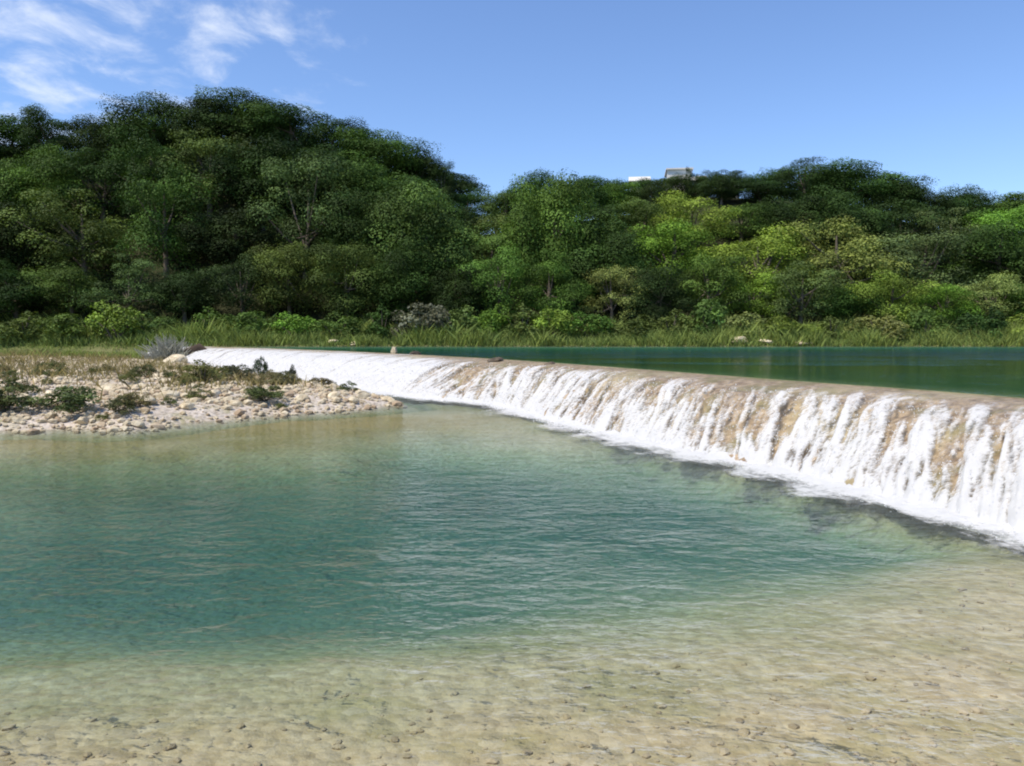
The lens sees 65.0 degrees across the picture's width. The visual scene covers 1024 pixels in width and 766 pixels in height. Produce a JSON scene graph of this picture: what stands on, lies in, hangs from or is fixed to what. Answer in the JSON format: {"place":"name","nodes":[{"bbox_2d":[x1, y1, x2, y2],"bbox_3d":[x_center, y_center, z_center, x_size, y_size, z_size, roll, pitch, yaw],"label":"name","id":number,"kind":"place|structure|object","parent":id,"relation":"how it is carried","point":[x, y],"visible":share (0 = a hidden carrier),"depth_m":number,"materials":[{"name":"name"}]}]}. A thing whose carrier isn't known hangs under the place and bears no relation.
{"place":"outdoors","nodes":[
{"label":"outdoors","id":0,"kind":"place"},
{"bbox_2d":[0,141,1023,765],"bbox_3d":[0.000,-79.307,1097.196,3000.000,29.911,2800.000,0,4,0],"label":"ground","id":1,"kind":"structure","parent":0,"point":[262,613],"depth_m":9.95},
{"bbox_2d":[0,377,44,412],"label":"bush","id":2,"kind":"object","parent":1,"relation":"on","point":[7,399],"visible":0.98,"depth_m":22.58,"materials":[{"name":"green plant"}]},
{"bbox_2d":[0,310,61,340],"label":"bush","id":3,"kind":"object","parent":1,"relation":"on","point":[22,321],"visible":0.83,"depth_m":72.61,"materials":[{"name":"green plant"}]},
{"bbox_2d":[0,257,66,322],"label":"tree","id":4,"kind":"object","parent":1,"relation":"on","point":[14,297],"visible":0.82,"depth_m":78.72,"materials":[{"name":"green plant"}]},
{"bbox_2d":[0,112,67,168],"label":"tree","id":5,"kind":"object","parent":1,"relation":"on","point":[8,130],"visible":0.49,"depth_m":102.97,"materials":[{"name":"green plant"}]},
{"bbox_2d":[0,197,86,278],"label":"tree","id":6,"kind":"object","parent":1,"relation":"on","point":[16,255],"visible":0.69,"depth_m":84.50,"materials":[{"name":"green plant"}]},
{"bbox_2d":[0,143,96,236],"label":"tree","id":7,"kind":"object","parent":1,"relation":"on","point":[25,180],"visible":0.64,"depth_m":90.56,"materials":[{"name":"green plant"}]},
{"bbox_2d":[13,103,88,179],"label":"tree","id":8,"kind":"object","parent":1,"relation":"on","point":[32,118],"visible":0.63,"depth_m":100.90,"materials":[{"name":"green plant"}]},
{"bbox_2d":[27,384,101,413],"bbox_3d":[-12.864,0.459,23.165,2.182,0.868,1.877,0,4,1],"label":"bush","id":9,"kind":"object","parent":1,"relation":"on","point":[70,397],"visible":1,"depth_m":22.97,"materials":[{"name":"green plant"}]},
{"bbox_2d":[33,313,100,340],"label":"bush","id":10,"kind":"object","parent":1,"relation":"on","point":[59,323],"visible":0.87,"depth_m":72.13,"materials":[{"name":"green plant"}]},
{"bbox_2d":[16,257,123,318],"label":"tree","id":11,"kind":"object","parent":1,"relation":"on","point":[72,277],"visible":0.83,"depth_m":79.50,"materials":[{"name":"green plant"}]},
{"bbox_2d":[0,187,156,289],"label":"tree","id":12,"kind":"object","parent":1,"relation":"on","point":[94,228],"visible":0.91,"depth_m":83.59,"materials":[{"name":"green plant"}]},
{"bbox_2d":[53,113,138,178],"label":"tree","id":13,"kind":"object","parent":1,"relation":"on","point":[84,127],"visible":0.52,"depth_m":99.79,"materials":[{"name":"green plant"}]},
{"bbox_2d":[54,145,144,222],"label":"tree","id":14,"kind":"object","parent":1,"relation":"on","point":[86,170],"visible":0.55,"depth_m":92.41,"materials":[{"name":"green plant"}]},
{"bbox_2d":[84,299,146,339],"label":"bush","id":15,"kind":"object","parent":1,"relation":"on","point":[106,317],"visible":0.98,"depth_m":72.24,"materials":[{"name":"green plant"}]},
{"bbox_2d":[67,252,179,320],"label":"tree","id":16,"kind":"object","parent":1,"relation":"on","point":[135,295],"visible":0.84,"depth_m":78.53,"materials":[{"name":"green plant"}]},
{"bbox_2d":[86,91,194,165],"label":"tree","id":17,"kind":"object","parent":1,"relation":"on","point":[134,118],"visible":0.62,"depth_m":98.72,"materials":[{"name":"green plant"}]},
{"bbox_2d":[94,121,201,227],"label":"tree","id":18,"kind":"object","parent":1,"relation":"on","point":[155,150],"visible":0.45,"depth_m":90.12,"materials":[{"name":"green plant"}]},
{"bbox_2d":[108,160,223,287],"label":"tree","id":19,"kind":"object","parent":1,"relation":"on","point":[157,232],"visible":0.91,"depth_m":84.44,"materials":[{"name":"green plant"}]},
{"bbox_2d":[0,343,340,399],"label":"dry grass","id":20,"kind":"structure","parent":1,"relation":"on","point":[32,367],"depth_m":35.82,"materials":[{"name":"beige plant"}]},
{"bbox_2d":[134,333,208,360],"bbox_3d":[-26.891,-2.466,63.955,6.455,3.053,3.585,0,4,0],"label":"dead brush","id":21,"kind":"object","parent":1,"relation":"on","point":[166,348],"visible":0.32,"depth_m":63.51,"materials":[{"name":"grey plant"}]},
{"bbox_2d":[143,267,226,323],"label":"tree","id":22,"kind":"object","parent":1,"relation":"on","point":[182,285],"visible":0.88,"depth_m":78.68,"materials":[{"name":"green plant"}]},
{"bbox_2d":[151,94,242,161],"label":"tree","id":23,"kind":"object","parent":1,"relation":"on","point":[183,122],"visible":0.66,"depth_m":99.64,"materials":[{"name":"green plant"}]},
{"bbox_2d":[139,126,260,218],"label":"tree","id":24,"kind":"object","parent":1,"relation":"on","point":[190,150],"visible":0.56,"depth_m":92.47,"materials":[{"name":"green plant"}]},
{"bbox_2d":[0,355,407,435],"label":"gravel","id":25,"kind":"structure","parent":1,"relation":"on","point":[54,418],"depth_m":26.42,"materials":[{"name":"beige gravel"}]},
{"bbox_2d":[180,359,229,382],"bbox_3d":[-11.903,-0.420,31.115,1.820,1.098,2.076,-2,4,-24],"label":"bush","id":26,"kind":"object","parent":1,"relation":"on","point":[203,371],"visible":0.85,"depth_m":30.86,"materials":[{"name":"green plant"}]},
{"bbox_2d":[172,206,284,275],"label":"tree","id":27,"kind":"object","parent":1,"relation":"on","point":[208,244],"visible":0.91,"depth_m":85.08,"materials":[{"name":"green plant"}]},
{"bbox_2d":[190,249,280,317],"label":"tree","id":28,"kind":"object","parent":1,"relation":"on","point":[241,276],"visible":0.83,"depth_m":78.51,"materials":[{"name":"green plant"}]},
{"bbox_2d":[191,84,312,156],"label":"tree","id":29,"kind":"object","parent":1,"relation":"on","point":[246,128],"visible":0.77,"depth_m":100.50,"materials":[{"name":"green plant"}]},
{"bbox_2d":[227,309,280,334],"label":"bush","id":30,"kind":"object","parent":1,"relation":"on","point":[247,322],"visible":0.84,"depth_m":72.70,"materials":[{"name":"green plant"}]},
{"bbox_2d":[199,135,316,230],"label":"tree","id":31,"kind":"object","parent":1,"relation":"on","point":[239,187],"visible":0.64,"depth_m":90.22,"materials":[{"name":"green plant"}]},
{"bbox_2d":[241,240,328,319],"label":"tree","id":32,"kind":"object","parent":1,"relation":"on","point":[286,291],"visible":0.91,"depth_m":78.83,"materials":[{"name":"green plant"}]},
{"bbox_2d":[243,97,335,162],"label":"tree","id":33,"kind":"object","parent":1,"relation":"on","point":[289,113],"visible":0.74,"depth_m":100.85,"materials":[{"name":"green plant"}]},
{"bbox_2d":[271,311,317,336],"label":"bush","id":34,"kind":"object","parent":1,"relation":"on","point":[288,323],"visible":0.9,"depth_m":73.28,"materials":[{"name":"green plant"}]},
{"bbox_2d":[238,147,364,279],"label":"tree","id":35,"kind":"object","parent":1,"relation":"on","point":[305,231],"visible":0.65,"depth_m":85.23,"materials":[{"name":"green plant"}]},
{"bbox_2d":[265,141,360,219],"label":"tree","id":36,"kind":"object","parent":1,"relation":"on","point":[327,151],"visible":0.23,"depth_m":91.52,"materials":[{"name":"green plant"}]},
{"bbox_2d":[296,116,369,161],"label":"tree","id":37,"kind":"object","parent":1,"relation":"on","point":[329,130],"visible":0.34,"depth_m":100.84,"materials":[{"name":"green plant"}]},
{"bbox_2d":[308,310,369,338],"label":"bush","id":38,"kind":"object","parent":1,"relation":"on","point":[347,323],"visible":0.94,"depth_m":72.89,"materials":[{"name":"green plant"}]},
{"bbox_2d":[298,238,400,320],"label":"tree","id":39,"kind":"object","parent":1,"relation":"on","point":[337,294],"visible":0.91,"depth_m":78.20,"materials":[{"name":"green plant"}]},
{"bbox_2d":[310,186,396,268],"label":"tree","id":40,"kind":"object","parent":1,"relation":"on","point":[340,236],"visible":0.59,"depth_m":83.37,"materials":[{"name":"green plant"}]},
{"bbox_2d":[327,153,413,233],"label":"tree","id":41,"kind":"object","parent":1,"relation":"on","point":[364,174],"visible":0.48,"depth_m":90.80,"materials":[{"name":"green plant"}]},
{"bbox_2d":[319,123,440,187],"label":"tree","id":42,"kind":"object","parent":1,"relation":"on","point":[380,146],"visible":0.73,"depth_m":99.39,"materials":[{"name":"green plant"}]},
{"bbox_2d":[364,303,406,336],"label":"bush","id":43,"kind":"object","parent":1,"relation":"on","point":[378,326],"visible":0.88,"depth_m":73.21,"materials":[{"name":"green plant"}]},
{"bbox_2d":[349,233,448,316],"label":"tree","id":44,"kind":"object","parent":1,"relation":"on","point":[403,289],"visible":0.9,"depth_m":78.32,"materials":[{"name":"green plant"}]},
{"bbox_2d":[353,175,481,305],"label":"tree","id":45,"kind":"object","parent":1,"relation":"on","point":[395,212],"visible":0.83,"depth_m":82.90,"materials":[{"name":"green plant"}]},
{"bbox_2d":[387,153,455,187],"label":"tree","id":46,"kind":"object","parent":1,"relation":"on","point":[427,171],"visible":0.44,"depth_m":102.50,"materials":[{"name":"green plant"}]},
{"bbox_2d":[390,300,455,336],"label":"bush","id":47,"kind":"object","parent":1,"relation":"on","point":[433,314],"visible":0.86,"depth_m":72.33,"materials":[{"name":"grey plant"}]},
{"bbox_2d":[378,173,467,247],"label":"tree","id":48,"kind":"object","parent":1,"relation":"on","point":[448,207],"visible":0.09,"depth_m":91.32,"materials":[{"name":"green plant"}]},
{"bbox_2d":[411,261,498,316],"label":"tree","id":49,"kind":"object","parent":1,"relation":"on","point":[447,291],"visible":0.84,"depth_m":78.22,"materials":[{"name":"green plant"}]},
{"bbox_2d":[432,305,480,336],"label":"bush","id":50,"kind":"object","parent":1,"relation":"on","point":[464,318],"visible":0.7,"depth_m":72.62,"materials":[{"name":"green plant"}]},
{"bbox_2d":[445,186,497,217],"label":"tree","id":51,"kind":"object","parent":1,"relation":"on","point":[458,200],"visible":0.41,"depth_m":103.34,"materials":[{"name":"green plant"}]},
{"bbox_2d":[466,302,517,337],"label":"bush","id":52,"kind":"object","parent":1,"relation":"on","point":[492,319],"visible":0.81,"depth_m":72.64,"materials":[{"name":"green plant"}]},
{"bbox_2d":[442,221,543,305],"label":"tree","id":53,"kind":"object","parent":1,"relation":"on","point":[491,242],"visible":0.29,"depth_m":85.76,"materials":[{"name":"green plant"}]},
{"bbox_2d":[451,241,537,318],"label":"tree","id":54,"kind":"object","parent":1,"relation":"on","point":[510,267],"visible":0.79,"depth_m":79.14,"materials":[{"name":"green plant"}]},
{"bbox_2d":[475,190,523,231],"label":"tree","id":55,"kind":"object","parent":1,"relation":"on","point":[492,210],"visible":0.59,"depth_m":102.19,"materials":[{"name":"green plant"}]},
{"bbox_2d":[0,305,1023,358],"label":"bank grass","id":56,"kind":"structure","parent":1,"relation":"on","point":[189,332],"depth_m":71.00,"materials":[{"name":"green plant"}]},
{"bbox_2d":[0,554,1023,765],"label":"pebbles","id":57,"kind":"object","parent":1,"relation":"on","point":[337,744],"visible":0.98,"depth_m":5.60,"materials":[{"name":"beige stone"}]},
{"bbox_2d":[493,303,552,337],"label":"bush","id":58,"kind":"object","parent":1,"relation":"on","point":[518,325],"visible":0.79,"depth_m":72.36,"materials":[{"name":"green plant"}]},
{"bbox_2d":[491,168,564,223],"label":"tree","id":59,"kind":"object","parent":1,"relation":"on","point":[542,178],"visible":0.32,"depth_m":102.45,"materials":[{"name":"green plant"}]},
{"bbox_2d":[492,167,605,310],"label":"tree","id":60,"kind":"object","parent":1,"relation":"on","point":[526,222],"visible":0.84,"depth_m":83.31,"materials":[{"name":"green plant"}]},
{"bbox_2d":[529,306,577,335],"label":"bush","id":61,"kind":"object","parent":1,"relation":"on","point":[561,320],"visible":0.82,"depth_m":72.07,"materials":[{"name":"green plant"}]},
{"bbox_2d":[515,248,597,323],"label":"tree","id":62,"kind":"object","parent":1,"relation":"on","point":[556,275],"visible":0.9,"depth_m":78.34,"materials":[{"name":"green plant"}]},
{"bbox_2d":[540,199,638,251],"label":"tree","id":63,"kind":"object","parent":1,"relation":"on","point":[604,211],"visible":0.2,"depth_m":93.13,"materials":[{"name":"green plant"}]},
{"bbox_2d":[561,175,617,223],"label":"tree","id":64,"kind":"object","parent":1,"relation":"on","point":[597,182],"visible":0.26,"depth_m":101.34,"materials":[{"name":"green plant"}]},
{"bbox_2d":[568,311,615,336],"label":"bush","id":65,"kind":"object","parent":1,"relation":"on","point":[597,325],"visible":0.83,"depth_m":73.06,"materials":[{"name":"green plant"}]},
{"bbox_2d":[187,347,1023,514],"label":"weir","id":66,"kind":"object","parent":1,"relation":"on","point":[997,410],"visible":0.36,"depth_m":17.35,"materials":[{"name":"beige concrete"}]},
{"bbox_2d":[148,346,1023,548],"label":"waterfall","id":67,"kind":"structure","parent":66,"relation":"on","point":[984,509],"depth_m":15.71,"materials":[{"name":"liquid"}]},
{"bbox_2d":[555,218,657,310],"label":"tree","id":68,"kind":"object","parent":1,"relation":"on","point":[584,260],"visible":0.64,"depth_m":82.61,"materials":[{"name":"green plant"}]},
{"bbox_2d":[575,265,652,322],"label":"tree","id":69,"kind":"object","parent":1,"relation":"on","point":[611,296],"visible":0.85,"depth_m":80.28,"materials":[{"name":"green plant"}]},
{"bbox_2d":[592,178,644,212],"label":"tree","id":70,"kind":"object","parent":1,"relation":"on","point":[617,189],"visible":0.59,"depth_m":102.96,"materials":[{"name":"green plant"}]},
{"bbox_2d":[601,314,662,335],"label":"bush","id":71,"kind":"object","parent":1,"relation":"on","point":[633,323],"visible":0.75,"depth_m":72.30,"materials":[{"name":"green plant"}]},
{"bbox_2d":[600,196,685,260],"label":"tree","id":72,"kind":"object","parent":1,"relation":"on","point":[643,210],"visible":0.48,"depth_m":91.95,"materials":[{"name":"green plant"}]},
{"bbox_2d":[620,262,696,323],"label":"tree","id":73,"kind":"object","parent":1,"relation":"on","point":[653,282],"visible":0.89,"depth_m":77.86,"materials":[{"name":"green plant"}]},
{"bbox_2d":[623,218,717,284],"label":"tree","id":74,"kind":"object","parent":1,"relation":"on","point":[654,245],"visible":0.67,"depth_m":84.53,"materials":[{"name":"green plant"}]},
{"bbox_2d":[643,188,745,252],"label":"tree","id":75,"kind":"object","parent":1,"relation":"on","point":[677,213],"visible":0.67,"depth_m":90.61,"materials":[{"name":"green plant"}]},
{"bbox_2d":[677,298,730,336],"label":"bush","id":76,"kind":"object","parent":1,"relation":"on","point":[705,313],"visible":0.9,"depth_m":72.49,"materials":[{"name":"green plant"}]},
{"bbox_2d":[673,253,755,316],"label":"tree","id":77,"kind":"object","parent":1,"relation":"on","point":[720,274],"visible":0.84,"depth_m":78.02,"materials":[{"name":"green plant"}]},
{"bbox_2d":[692,173,744,204],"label":"tree","id":78,"kind":"object","parent":1,"relation":"on","point":[715,185],"visible":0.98,"depth_m":103.20,"materials":[{"name":"green plant"}]},
{"bbox_2d":[697,201,784,245],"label":"tree","id":79,"kind":"object","parent":1,"relation":"on","point":[740,228],"visible":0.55,"depth_m":93.03,"materials":[{"name":"green plant"}]},
{"bbox_2d":[704,269,799,321],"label":"tree","id":80,"kind":"object","parent":1,"relation":"on","point":[759,287],"visible":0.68,"depth_m":79.71,"materials":[{"name":"green plant"}]},
{"bbox_2d":[683,221,823,299],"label":"tree","id":81,"kind":"object","parent":1,"relation":"on","point":[769,251],"visible":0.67,"depth_m":83.88,"materials":[{"name":"green plant"}]},
{"bbox_2d":[729,175,803,205],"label":"tree","id":82,"kind":"object","parent":1,"relation":"on","point":[754,187],"visible":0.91,"depth_m":103.23,"materials":[{"name":"green plant"}]},
{"bbox_2d":[741,194,842,255],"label":"tree","id":83,"kind":"object","parent":1,"relation":"on","point":[794,211],"visible":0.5,"depth_m":91.55,"materials":[{"name":"green plant"}]},
{"bbox_2d":[771,156,832,202],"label":"tree","id":84,"kind":"object","parent":1,"relation":"on","point":[786,173],"visible":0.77,"depth_m":103.25,"materials":[{"name":"green plant"}]},
{"bbox_2d":[754,259,854,324],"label":"tree","id":85,"kind":"object","parent":1,"relation":"on","point":[802,311],"visible":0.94,"depth_m":77.81,"materials":[{"name":"green plant"}]},
{"bbox_2d":[762,215,917,306],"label":"tree","id":86,"kind":"object","parent":1,"relation":"on","point":[831,260],"visible":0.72,"depth_m":83.92,"materials":[{"name":"green plant"}]},
{"bbox_2d":[803,280,891,322],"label":"tree","id":87,"kind":"object","parent":1,"relation":"on","point":[849,308],"visible":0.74,"depth_m":78.50,"materials":[{"name":"green plant"}]},
{"bbox_2d":[797,184,899,263],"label":"tree","id":88,"kind":"object","parent":1,"relation":"on","point":[857,212],"visible":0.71,"depth_m":89.74,"materials":[{"name":"green plant"}]},
{"bbox_2d":[793,157,917,209],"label":"tree","id":89,"kind":"object","parent":1,"relation":"on","point":[838,177],"visible":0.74,"depth_m":101.56,"materials":[{"name":"green plant"}]},
{"bbox_2d":[837,313,913,339],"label":"bush","id":90,"kind":"object","parent":1,"relation":"on","point":[897,326],"visible":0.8,"depth_m":73.15,"materials":[{"name":"green plant"}]},
{"bbox_2d":[840,263,941,325],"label":"tree","id":91,"kind":"object","parent":1,"relation":"on","point":[894,308],"visible":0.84,"depth_m":77.68,"materials":[{"name":"green plant"}]},
{"bbox_2d":[855,175,937,225],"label":"tree","id":92,"kind":"object","parent":1,"relation":"on","point":[913,190],"visible":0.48,"depth_m":100.88,"materials":[{"name":"green plant"}]},
{"bbox_2d":[852,199,951,250],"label":"tree","id":93,"kind":"object","parent":1,"relation":"on","point":[900,219],"visible":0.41,"depth_m":92.67,"materials":[{"name":"green plant"}]},
{"bbox_2d":[845,226,989,307],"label":"tree","id":94,"kind":"object","parent":1,"relation":"on","point":[923,271],"visible":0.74,"depth_m":83.43,"materials":[{"name":"green plant"}]},
{"bbox_2d":[902,307,950,337],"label":"bush","id":95,"kind":"object","parent":1,"relation":"on","point":[920,322],"visible":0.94,"depth_m":73.16,"materials":[{"name":"green plant"}]},
{"bbox_2d":[886,191,967,235],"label":"tree","id":96,"kind":"object","parent":1,"relation":"on","point":[933,200],"visible":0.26,"depth_m":101.67,"materials":[{"name":"green plant"}]},
{"bbox_2d":[903,283,985,322],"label":"tree","id":97,"kind":"object","parent":1,"relation":"on","point":[946,293],"visible":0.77,"depth_m":78.49,"materials":[{"name":"green plant"}]},
{"bbox_2d":[893,207,1010,273],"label":"tree","id":98,"kind":"object","parent":1,"relation":"on","point":[950,225],"visible":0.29,"depth_m":92.28,"materials":[{"name":"green plant"}]},
{"bbox_2d":[931,183,997,231],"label":"tree","id":99,"kind":"object","parent":1,"relation":"on","point":[971,200],"visible":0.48,"depth_m":102.94,"materials":[{"name":"green plant"}]},
{"bbox_2d":[931,217,1023,300],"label":"tree","id":100,"kind":"object","parent":1,"relation":"on","point":[987,266],"visible":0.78,"depth_m":85.81,"materials":[{"name":"green plant"}]},
{"bbox_2d":[933,270,1023,318],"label":"tree","id":101,"kind":"object","parent":1,"relation":"on","point":[989,295],"visible":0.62,"depth_m":79.89,"materials":[{"name":"green plant"}]},
{"bbox_2d":[949,307,1007,339],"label":"bush","id":102,"kind":"object","parent":1,"relation":"on","point":[970,320],"visible":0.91,"depth_m":72.68,"materials":[{"name":"green plant"}]},
{"bbox_2d":[958,203,1023,267],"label":"tree","id":103,"kind":"object","parent":1,"relation":"on","point":[1009,217],"visible":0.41,"depth_m":93.19,"materials":[{"name":"green plant"}]},
{"bbox_2d":[0,395,1023,765],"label":"pool water","id":104,"kind":"structure","parent":0,"point":[596,463],"depth_m":11.18,"materials":[{"name":"teal liquid"}]},
{"bbox_2d":[0,0,1023,234],"label":"sky","id":105,"kind":"structure","parent":0,"point":[610,89],"materials":[{"name":"blue"}]},
{"bbox_2d":[224,346,1023,397],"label":"river water","id":106,"kind":"structure","parent":0,"point":[971,381],"depth_m":27.61,"materials":[{"name":"green liquid"}]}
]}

